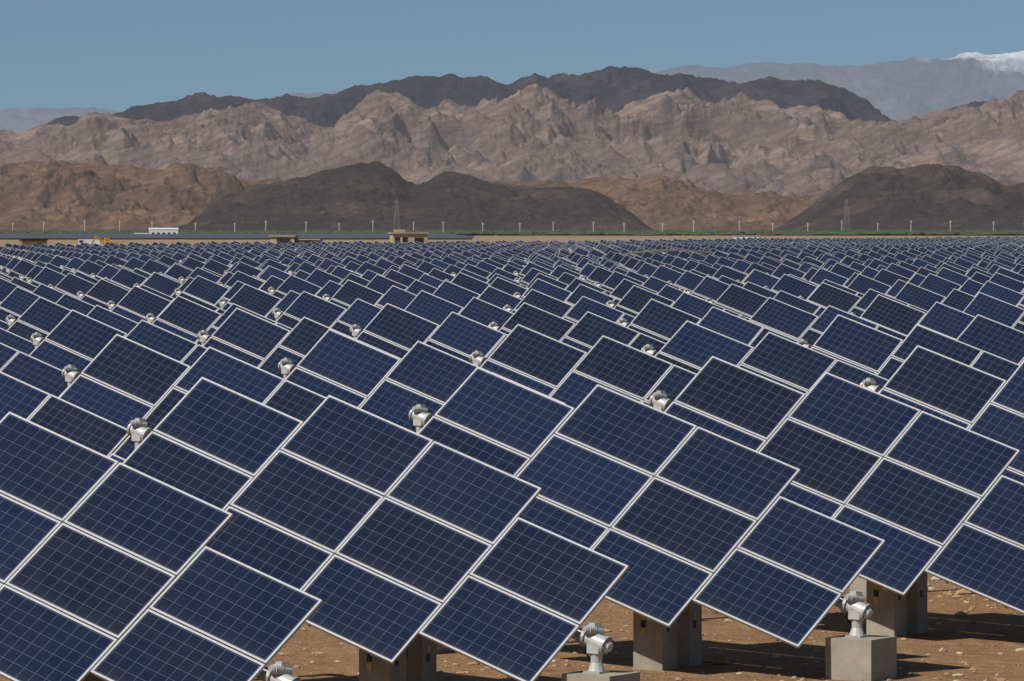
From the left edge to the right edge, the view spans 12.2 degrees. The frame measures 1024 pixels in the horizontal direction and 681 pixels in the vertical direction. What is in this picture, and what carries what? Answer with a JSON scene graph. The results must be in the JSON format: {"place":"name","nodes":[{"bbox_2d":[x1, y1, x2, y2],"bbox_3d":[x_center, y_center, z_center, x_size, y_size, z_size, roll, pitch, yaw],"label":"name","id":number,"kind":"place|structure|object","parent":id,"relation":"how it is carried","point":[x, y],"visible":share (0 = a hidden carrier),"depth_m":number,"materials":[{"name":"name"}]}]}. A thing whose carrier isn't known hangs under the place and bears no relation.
{"place":"outdoors","nodes":[
{"label":"outdoors","id":0,"kind":"place"},
{"bbox_2d":[270,237,321,243],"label":"walls","id":1,"kind":"structure","parent":0,"point":[274,239],"depth_m":830.19,"materials":[{"name":"beige paint"}]},
{"bbox_2d":[269,235,322,239],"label":"roof","id":2,"kind":"structure","parent":1,"relation":"on","point":[291,236],"depth_m":829.84,"materials":[{"name":"beige paint"}]},
{"bbox_2d":[0,159,1019,230],"bbox_3d":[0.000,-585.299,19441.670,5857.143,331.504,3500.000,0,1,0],"label":"red foothills","id":3,"kind":"structure","parent":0,"point":[62,195],"depth_m":19140.43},
{"bbox_2d":[0,84,1023,196],"bbox_3d":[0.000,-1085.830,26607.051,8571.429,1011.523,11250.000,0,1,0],"label":"tan mountains","id":4,"kind":"structure","parent":0,"point":[741,140],"depth_m":26224.69,"materials":[{"name":"stone"}]},
{"bbox_2d":[0,236,1023,278],"bbox_3d":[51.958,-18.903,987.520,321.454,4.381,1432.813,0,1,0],"label":"solar tracker field","id":5,"kind":"structure","parent":0,"point":[988,254],"depth_m":422.74,"materials":[{"name":"blue glass"}]},
{"bbox_2d":[0,235,1023,680],"bbox_3d":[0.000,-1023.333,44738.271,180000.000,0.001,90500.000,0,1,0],"label":"ground","id":6,"kind":"structure","parent":0,"point":[952,633],"depth_m":64.62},
{"bbox_2d":[0,328,34,354],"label":"solar tracker","id":7,"kind":"object","parent":6,"relation":"on","point":[16,342],"depth_m":123.91,"materials":[{"name":"blue glass"}]},
{"bbox_2d":[10,277,36,291],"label":"solar tracker","id":8,"kind":"object","parent":6,"relation":"on","point":[23,284],"visible":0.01,"depth_m":201.93,"materials":[{"name":"blue glass"}]},
{"bbox_2d":[0,278,63,302],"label":"solar tracker","id":9,"kind":"object","parent":6,"relation":"on","point":[7,288],"visible":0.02,"depth_m":177.35,"materials":[{"name":"blue glass"}]},
{"bbox_2d":[19,239,47,245],"bbox_3d":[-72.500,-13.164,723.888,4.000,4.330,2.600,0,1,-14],"label":"site container","id":10,"kind":"object","parent":6,"relation":"on","point":[28,242],"visible":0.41,"depth_m":722.65,"materials":[{"name":"metal"}]},
{"bbox_2d":[0,343,67,397],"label":"solar tracker","id":11,"kind":"object","parent":6,"relation":"on","point":[32,371],"visible":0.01,"depth_m":99.61,"materials":[{"name":"blue glass"}]},
{"bbox_2d":[19,265,73,281],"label":"solar tracker","id":12,"kind":"object","parent":6,"relation":"on","point":[35,271],"visible":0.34,"depth_m":256.16,"materials":[{"name":"blue glass"}]},
{"bbox_2d":[0,286,94,321],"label":"solar tracker","id":13,"kind":"object","parent":6,"relation":"on","point":[17,302],"visible":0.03,"depth_m":153.65,"materials":[{"name":"blue glass"}]},
{"bbox_2d":[26,267,98,286],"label":"solar tracker","id":14,"kind":"object","parent":6,"relation":"on","point":[46,276],"visible":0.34,"depth_m":231.58,"materials":[{"name":"blue glass"}]},
{"bbox_2d":[5,297,137,340],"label":"solar tracker","id":15,"kind":"object","parent":6,"relation":"on","point":[44,317],"visible":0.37,"depth_m":130.11,"materials":[{"name":"blue glass"}]},
{"bbox_2d":[0,371,176,577],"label":"solar tracker","id":16,"kind":"object","parent":6,"relation":"on","point":[75,423],"visible":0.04,"depth_m":73.69,"materials":[{"name":"blue glass"}]},
{"bbox_2d":[78,239,99,244],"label":"dump truck","id":17,"kind":"object","parent":6,"relation":"on","point":[89,241],"visible":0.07,"depth_m":1248.53,"materials":[{"name":"beige paint"}]},
{"bbox_2d":[48,273,130,298],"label":"solar tracker","id":18,"kind":"object","parent":6,"relation":"on","point":[70,284],"visible":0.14,"depth_m":207.33,"materials":[{"name":"blue glass"}]},
{"bbox_2d":[30,309,206,372],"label":"solar tracker","id":19,"kind":"object","parent":6,"relation":"on","point":[79,341],"visible":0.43,"depth_m":105.68,"materials":[{"name":"blue glass"}]},
{"bbox_2d":[90,264,150,279],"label":"solar tracker","id":20,"kind":"object","parent":6,"relation":"on","point":[109,271],"visible":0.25,"depth_m":261.06,"materials":[{"name":"blue glass"}]},
{"bbox_2d":[76,279,174,309],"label":"solar tracker","id":21,"kind":"object","parent":6,"relation":"on","point":[101,292],"visible":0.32,"depth_m":182.48,"materials":[{"name":"blue glass"}]},
{"bbox_2d":[105,267,153,288],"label":"solar tracker","id":22,"kind":"object","parent":6,"relation":"on","point":[122,276],"visible":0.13,"depth_m":236.56,"materials":[{"name":"blue glass"}]},
{"bbox_2d":[134,228,178,233],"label":"warehouse","id":23,"kind":"structure","parent":6,"relation":"on","point":[163,230],"depth_m":4490.57,"materials":[{"name":"beige paint"}]},
{"bbox_2d":[0,411,322,680],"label":"solar tracker","id":24,"kind":"object","parent":6,"relation":"on","point":[99,553],"visible":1,"depth_m":51.42,"materials":[{"name":"blue glass"}]},
{"bbox_2d":[134,272,193,297],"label":"solar tracker","id":25,"kind":"object","parent":6,"relation":"on","point":[161,283],"visible":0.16,"depth_m":212.26,"materials":[{"name":"blue glass"}]},
{"bbox_2d":[107,286,224,322],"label":"solar tracker","id":26,"kind":"object","parent":6,"relation":"on","point":[137,304],"visible":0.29,"depth_m":158.66,"materials":[{"name":"blue glass"}]},
{"bbox_2d":[159,263,222,282],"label":"solar tracker","id":27,"kind":"object","parent":6,"relation":"on","point":[175,271],"visible":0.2,"depth_m":265.98,"materials":[{"name":"blue glass"}]},
{"bbox_2d":[59,334,325,458],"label":"solar tracker","id":28,"kind":"object","parent":6,"relation":"on","point":[120,380],"visible":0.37,"depth_m":79.49,"materials":[{"name":"blue glass"}]},
{"bbox_2d":[179,267,233,284],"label":"solar tracker","id":29,"kind":"object","parent":6,"relation":"on","point":[226,277],"visible":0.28,"depth_m":241.60,"materials":[{"name":"blue glass"}]},
{"bbox_2d":[145,295,291,360],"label":"solar tracker","id":30,"kind":"object","parent":6,"relation":"on","point":[185,318],"visible":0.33,"depth_m":135.13,"materials":[{"name":"blue glass"}]},
{"bbox_2d":[174,275,275,307],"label":"solar tracker","id":31,"kind":"object","parent":6,"relation":"on","point":[205,290],"visible":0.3,"depth_m":187.40,"materials":[{"name":"blue glass"}]},
{"bbox_2d":[0,233,473,239],"bbox_3d":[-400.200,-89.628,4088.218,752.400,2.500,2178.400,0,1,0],"label":"distant solar rows","id":32,"kind":"object","parent":6,"relation":"on","point":[323,236],"visible":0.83,"depth_m":3035.03,"materials":[{"name":"blue glass"}]},
{"bbox_2d":[224,262,267,277],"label":"solar tracker","id":33,"kind":"object","parent":6,"relation":"on","point":[244,268],"visible":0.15,"depth_m":271.00,"materials":[{"name":"blue glass"}]},
{"bbox_2d":[218,271,284,292],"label":"solar tracker","id":34,"kind":"object","parent":6,"relation":"on","point":[274,282],"visible":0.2,"depth_m":217.25,"materials":[{"name":"blue glass"}]},
{"bbox_2d":[218,284,299,320],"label":"solar tracker","id":35,"kind":"object","parent":6,"relation":"on","point":[256,300],"visible":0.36,"depth_m":163.68,"materials":[{"name":"blue glass"}]},
{"bbox_2d":[252,266,309,281],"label":"solar tracker","id":36,"kind":"object","parent":6,"relation":"on","point":[266,274],"visible":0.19,"depth_m":246.62,"materials":[{"name":"blue glass"}]},
{"bbox_2d":[197,308,400,398],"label":"solar tracker","id":37,"kind":"object","parent":6,"relation":"on","point":[247,337],"visible":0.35,"depth_m":110.64,"materials":[{"name":"blue glass"}]},
{"bbox_2d":[268,275,342,298],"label":"solar tracker","id":38,"kind":"object","parent":6,"relation":"on","point":[299,285],"visible":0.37,"depth_m":192.52,"materials":[{"name":"blue glass"}]},
{"bbox_2d":[272,291,381,337],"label":"solar tracker","id":39,"kind":"object","parent":6,"relation":"on","point":[362,313],"visible":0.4,"depth_m":140.05,"materials":[{"name":"blue glass"}]},
{"bbox_2d":[305,268,369,287],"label":"solar tracker","id":40,"kind":"object","parent":6,"relation":"on","point":[319,278],"visible":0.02,"depth_m":222.28,"materials":[{"name":"blue glass"}]},
{"bbox_2d":[330,266,383,280],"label":"solar tracker","id":41,"kind":"object","parent":6,"relation":"on","point":[343,273],"visible":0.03,"depth_m":251.56,"materials":[{"name":"blue glass"}]},
{"bbox_2d":[322,280,416,309],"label":"solar tracker","id":42,"kind":"object","parent":6,"relation":"on","point":[348,293],"visible":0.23,"depth_m":168.61,"materials":[{"name":"blue glass"}]},
{"bbox_2d":[123,377,639,680],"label":"solar tracker","id":43,"kind":"object","parent":6,"relation":"on","point":[409,528],"visible":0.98,"depth_m":56.86,"materials":[{"name":"blue glass"}]},
{"bbox_2d":[366,274,437,294],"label":"solar tracker","id":44,"kind":"object","parent":6,"relation":"on","point":[380,284],"visible":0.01,"depth_m":197.47,"materials":[{"name":"blue glass"}]},
{"bbox_2d":[390,234,426,243],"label":"walls","id":45,"kind":"structure","parent":6,"relation":"on","point":[411,237],"depth_m":847.67,"materials":[{"name":"beige paint"}]},
{"bbox_2d":[388,224,428,233],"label":"roof","id":46,"kind":"structure","parent":45,"relation":"on","point":[399,231],"depth_m":847.66,"materials":[{"name":"beige paint"}]},
{"bbox_2d":[384,269,443,287],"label":"solar tracker","id":47,"kind":"object","parent":6,"relation":"on","point":[400,278],"depth_m":227.18,"materials":[{"name":"blue glass"}]},
{"bbox_2d":[277,329,565,433],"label":"solar tracker","id":48,"kind":"object","parent":6,"relation":"on","point":[356,373],"visible":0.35,"depth_m":84.48,"materials":[{"name":"blue glass"}]},
{"bbox_2d":[398,264,454,281],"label":"solar tracker","id":49,"kind":"object","parent":6,"relation":"on","point":[410,271],"visible":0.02,"depth_m":256.41,"materials":[{"name":"blue glass"}]},
{"bbox_2d":[350,303,507,362],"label":"solar tracker","id":50,"kind":"object","parent":6,"relation":"on","point":[394,330],"visible":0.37,"depth_m":115.57,"materials":[{"name":"blue glass"}]},
{"bbox_2d":[398,290,513,327],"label":"solar tracker","id":51,"kind":"object","parent":6,"relation":"on","point":[431,307],"visible":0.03,"depth_m":145.01,"materials":[{"name":"blue glass"}]},
{"bbox_2d":[433,280,521,308],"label":"solar tracker","id":52,"kind":"object","parent":6,"relation":"on","point":[454,293],"visible":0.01,"depth_m":173.54,"materials":[{"name":"blue glass"}]},
{"bbox_2d":[438,272,527,294],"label":"solar tracker","id":53,"kind":"object","parent":6,"relation":"on","point":[470,283],"visible":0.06,"depth_m":202.30,"materials":[{"name":"blue glass"}]},
{"bbox_2d":[444,269,525,287],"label":"solar tracker","id":54,"kind":"object","parent":6,"relation":"on","point":[481,278],"visible":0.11,"depth_m":232.19,"materials":[{"name":"blue glass"}]},
{"bbox_2d":[451,264,521,280],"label":"solar tracker","id":55,"kind":"object","parent":6,"relation":"on","point":[482,272],"visible":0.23,"depth_m":261.39,"materials":[{"name":"blue glass"}]},
{"bbox_2d":[0,229,1023,235],"bbox_3d":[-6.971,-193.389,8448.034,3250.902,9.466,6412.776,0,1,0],"label":"tree belt","id":56,"kind":"object","parent":6,"relation":"on","point":[723,232],"visible":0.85,"depth_m":5328.02,"materials":[{"name":"green plant"}]},
{"bbox_2d":[513,262,586,278],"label":"solar tracker","id":57,"kind":"object","parent":6,"relation":"on","point":[558,271],"visible":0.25,"depth_m":266.45,"materials":[{"name":"blue glass"}]},
{"bbox_2d":[514,268,593,285],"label":"solar tracker","id":58,"kind":"object","parent":6,"relation":"on","point":[532,273],"visible":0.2,"depth_m":237.34,"materials":[{"name":"blue glass"}]},
{"bbox_2d":[519,273,610,294],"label":"solar tracker","id":59,"kind":"object","parent":6,"relation":"on","point":[573,285],"visible":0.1,"depth_m":207.37,"materials":[{"name":"blue glass"}]},
{"bbox_2d":[513,278,619,305],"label":"solar tracker","id":60,"kind":"object","parent":6,"relation":"on","point":[561,294],"visible":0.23,"depth_m":178.53,"materials":[{"name":"blue glass"}]},
{"bbox_2d":[503,289,634,323],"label":"solar tracker","id":61,"kind":"object","parent":6,"relation":"on","point":[579,309],"visible":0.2,"depth_m":149.98,"materials":[{"name":"blue glass"}]},
{"bbox_2d":[118,547,1023,680],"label":"ground stones","id":62,"kind":"object","parent":6,"relation":"on","point":[721,660],"visible":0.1,"depth_m":63.21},
{"bbox_2d":[488,302,665,352],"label":"solar tracker","id":63,"kind":"object","parent":6,"relation":"on","point":[587,331],"visible":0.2,"depth_m":120.54,"materials":[{"name":"blue glass"}]},
{"bbox_2d":[469,324,695,408],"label":"solar tracker","id":64,"kind":"object","parent":6,"relation":"on","point":[569,375],"visible":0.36,"depth_m":89.42,"materials":[{"name":"blue glass"}]},
{"bbox_2d":[578,263,627,276],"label":"solar tracker","id":65,"kind":"object","parent":6,"relation":"on","point":[587,270],"visible":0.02,"depth_m":271.68,"materials":[{"name":"blue glass"}]},
{"bbox_2d":[580,266,648,284],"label":"solar tracker","id":66,"kind":"object","parent":6,"relation":"on","point":[601,275],"visible":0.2,"depth_m":242.31,"materials":[{"name":"blue glass"}]},
{"bbox_2d":[594,271,684,292],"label":"solar tracker","id":67,"kind":"object","parent":6,"relation":"on","point":[612,281],"visible":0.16,"depth_m":212.50,"materials":[{"name":"blue glass"}]},
{"bbox_2d":[408,367,896,680],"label":"solar tracker","id":68,"kind":"object","parent":6,"relation":"on","point":[671,511],"visible":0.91,"depth_m":61.74,"materials":[{"name":"blue glass"}]},
{"bbox_2d":[602,279,703,300],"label":"solar tracker","id":69,"kind":"object","parent":6,"relation":"on","point":[622,289],"visible":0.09,"depth_m":183.75,"materials":[{"name":"blue glass"}]},
{"bbox_2d":[606,285,749,319],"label":"solar tracker","id":70,"kind":"object","parent":6,"relation":"on","point":[634,301],"visible":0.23,"depth_m":155.07,"materials":[{"name":"blue glass"}]},
{"bbox_2d":[644,265,717,283],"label":"solar tracker","id":71,"kind":"object","parent":6,"relation":"on","point":[664,273],"visible":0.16,"depth_m":247.28,"materials":[{"name":"blue glass"}]},
{"bbox_2d":[667,270,744,291],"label":"solar tracker","id":72,"kind":"object","parent":6,"relation":"on","point":[690,281],"visible":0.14,"depth_m":217.58,"materials":[{"name":"blue glass"}]},
{"bbox_2d":[617,298,811,347],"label":"solar tracker","id":73,"kind":"object","parent":6,"relation":"on","point":[659,321],"visible":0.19,"depth_m":125.63,"materials":[{"name":"blue glass"}]},
{"bbox_2d":[684,276,776,302],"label":"solar tracker","id":74,"kind":"object","parent":6,"relation":"on","point":[713,289],"visible":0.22,"depth_m":188.72,"materials":[{"name":"blue glass"}]},
{"bbox_2d":[707,265,753,282],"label":"solar tracker","id":75,"kind":"object","parent":6,"relation":"on","point":[728,272],"visible":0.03,"depth_m":252.41,"materials":[{"name":"blue glass"}]},
{"bbox_2d":[733,235,759,239],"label":"site hut","id":76,"kind":"object","parent":6,"relation":"on","point":[742,237],"visible":0.62,"depth_m":2296.46,"materials":[{"name":"beige paint"}]},
{"bbox_2d":[705,284,825,317],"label":"solar tracker","id":77,"kind":"object","parent":6,"relation":"on","point":[741,300],"visible":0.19,"depth_m":160.10,"materials":[{"name":"blue glass"}]},
{"bbox_2d":[736,269,818,289],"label":"solar tracker","id":78,"kind":"object","parent":6,"relation":"on","point":[758,278],"visible":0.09,"depth_m":222.57,"materials":[{"name":"blue glass"}]},
{"bbox_2d":[766,263,817,280],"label":"solar tracker","id":79,"kind":"object","parent":6,"relation":"on","point":[780,271],"visible":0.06,"depth_m":257.35,"materials":[{"name":"blue glass"}]},
{"bbox_2d":[641,320,966,523],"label":"solar tracker","id":80,"kind":"object","parent":6,"relation":"on","point":[691,346],"visible":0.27,"depth_m":94.53,"materials":[{"name":"blue glass"}]},
{"bbox_2d":[763,274,863,299],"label":"solar tracker","id":81,"kind":"object","parent":6,"relation":"on","point":[791,285],"visible":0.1,"depth_m":193.69,"materials":[{"name":"blue glass"}]},
{"bbox_2d":[738,297,906,356],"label":"solar tracker","id":82,"kind":"object","parent":6,"relation":"on","point":[785,319],"visible":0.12,"depth_m":130.68,"materials":[{"name":"blue glass"}]},
{"bbox_2d":[804,268,857,286],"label":"solar tracker","id":83,"kind":"object","parent":6,"relation":"on","point":[819,276],"visible":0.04,"depth_m":227.59,"materials":[{"name":"blue glass"}]},
{"bbox_2d":[649,356,1023,636],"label":"solar tracker","id":84,"kind":"object","parent":6,"relation":"on","point":[912,487],"visible":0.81,"depth_m":66.96,"materials":[{"name":"blue glass"}]},
{"bbox_2d":[830,263,878,278],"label":"solar tracker","id":85,"kind":"object","parent":6,"relation":"on","point":[847,272],"visible":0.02,"depth_m":262.18,"materials":[{"name":"blue glass"}]},
{"bbox_2d":[798,282,927,316],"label":"solar tracker","id":86,"kind":"object","parent":6,"relation":"on","point":[824,295],"visible":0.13,"depth_m":165.10,"materials":[{"name":"blue glass"}]},
{"bbox_2d":[847,274,906,297],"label":"solar tracker","id":87,"kind":"object","parent":6,"relation":"on","point":[862,284],"visible":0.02,"depth_m":198.72,"materials":[{"name":"blue glass"}]},
{"bbox_2d":[873,269,925,285],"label":"solar tracker","id":88,"kind":"object","parent":6,"relation":"on","point":[886,277],"visible":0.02,"depth_m":232.49,"materials":[{"name":"blue glass"}]},
{"bbox_2d":[797,314,1019,402],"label":"solar tracker","id":89,"kind":"object","parent":6,"relation":"on","point":[857,344],"visible":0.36,"depth_m":99.54,"materials":[{"name":"blue glass"}]},
{"bbox_2d":[886,263,936,278],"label":"solar tracker","id":90,"kind":"object","parent":6,"relation":"on","point":[902,271],"visible":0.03,"depth_m":267.22,"materials":[{"name":"blue glass"}]},
{"bbox_2d":[850,294,974,339],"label":"solar tracker","id":91,"kind":"object","parent":6,"relation":"on","point":[904,319],"visible":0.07,"depth_m":135.61,"materials":[{"name":"blue glass"}]},
{"bbox_2d":[895,282,974,311],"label":"solar tracker","id":92,"kind":"object","parent":6,"relation":"on","point":[919,297],"visible":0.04,"depth_m":170.08,"materials":[{"name":"blue glass"}]},
{"bbox_2d":[850,345,1023,596],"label":"solar tracker","id":93,"kind":"object","parent":6,"relation":"on","point":[943,387],"visible":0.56,"depth_m":73.28,"materials":[{"name":"blue glass"}]},
{"bbox_2d":[919,273,983,296],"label":"solar tracker","id":94,"kind":"object","parent":6,"relation":"on","point":[938,285],"visible":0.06,"depth_m":203.66,"materials":[{"name":"blue glass"}]},
{"bbox_2d":[936,267,990,285],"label":"solar tracker","id":95,"kind":"object","parent":6,"relation":"on","point":[953,276],"visible":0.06,"depth_m":237.45,"materials":[{"name":"blue glass"}]},
{"bbox_2d":[936,263,992,277],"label":"solar tracker","id":96,"kind":"object","parent":6,"relation":"on","point":[971,272],"visible":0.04,"depth_m":272.19,"materials":[{"name":"blue glass"}]},
{"bbox_2d":[956,314,1023,364],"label":"solar tracker","id":97,"kind":"object","parent":6,"relation":"on","point":[1001,340],"visible":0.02,"depth_m":104.97,"materials":[{"name":"blue glass"}]},
{"bbox_2d":[963,292,1023,331],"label":"solar tracker","id":98,"kind":"object","parent":6,"relation":"on","point":[997,310],"visible":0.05,"depth_m":140.87,"materials":[{"name":"blue glass"}]},
{"bbox_2d":[975,280,1023,308],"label":"solar tracker","id":99,"kind":"object","parent":6,"relation":"on","point":[1002,293],"visible":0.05,"depth_m":175.22,"materials":[{"name":"blue glass"}]},
{"bbox_2d":[989,272,1023,293],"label":"solar tracker","id":100,"kind":"object","parent":6,"relation":"on","point":[1007,282],"visible":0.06,"depth_m":208.79,"materials":[{"name":"blue glass"}]},
{"bbox_2d":[995,267,1023,282],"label":"solar tracker","id":101,"kind":"object","parent":6,"relation":"on","point":[1010,274],"visible":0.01,"depth_m":242.66,"materials":[{"name":"blue glass"}]},
{"bbox_2d":[0,51,1023,133],"bbox_3d":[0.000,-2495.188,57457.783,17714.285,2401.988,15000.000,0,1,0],"label":"snow mountains","id":102,"kind":"structure","parent":0,"point":[909,88],"depth_m":60566.87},
{"bbox_2d":[0,0,1023,111],"label":"sky","id":103,"kind":"structure","parent":0,"point":[115,55],"materials":[{"name":"blue"}]},
{"bbox_2d":[47,66,986,126],"bbox_3d":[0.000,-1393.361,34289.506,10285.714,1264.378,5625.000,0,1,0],"label":"dark ridge","id":104,"kind":"structure","parent":0,"point":[615,89],"depth_m":35603.07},
{"bbox_2d":[172,161,1023,230],"bbox_3d":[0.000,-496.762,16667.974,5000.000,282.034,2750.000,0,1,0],"label":"dark foothills","id":105,"kind":"structure","parent":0,"point":[364,196],"depth_m":16287.45,"materials":[{"name":"stone"}]},
{"bbox_2d":[621,249,728,254],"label":"vaulted shelter","id":106,"kind":"object","parent":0,"point":[636,252],"visible":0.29,"depth_m":465.93,"materials":[{"name":"beige paint"}]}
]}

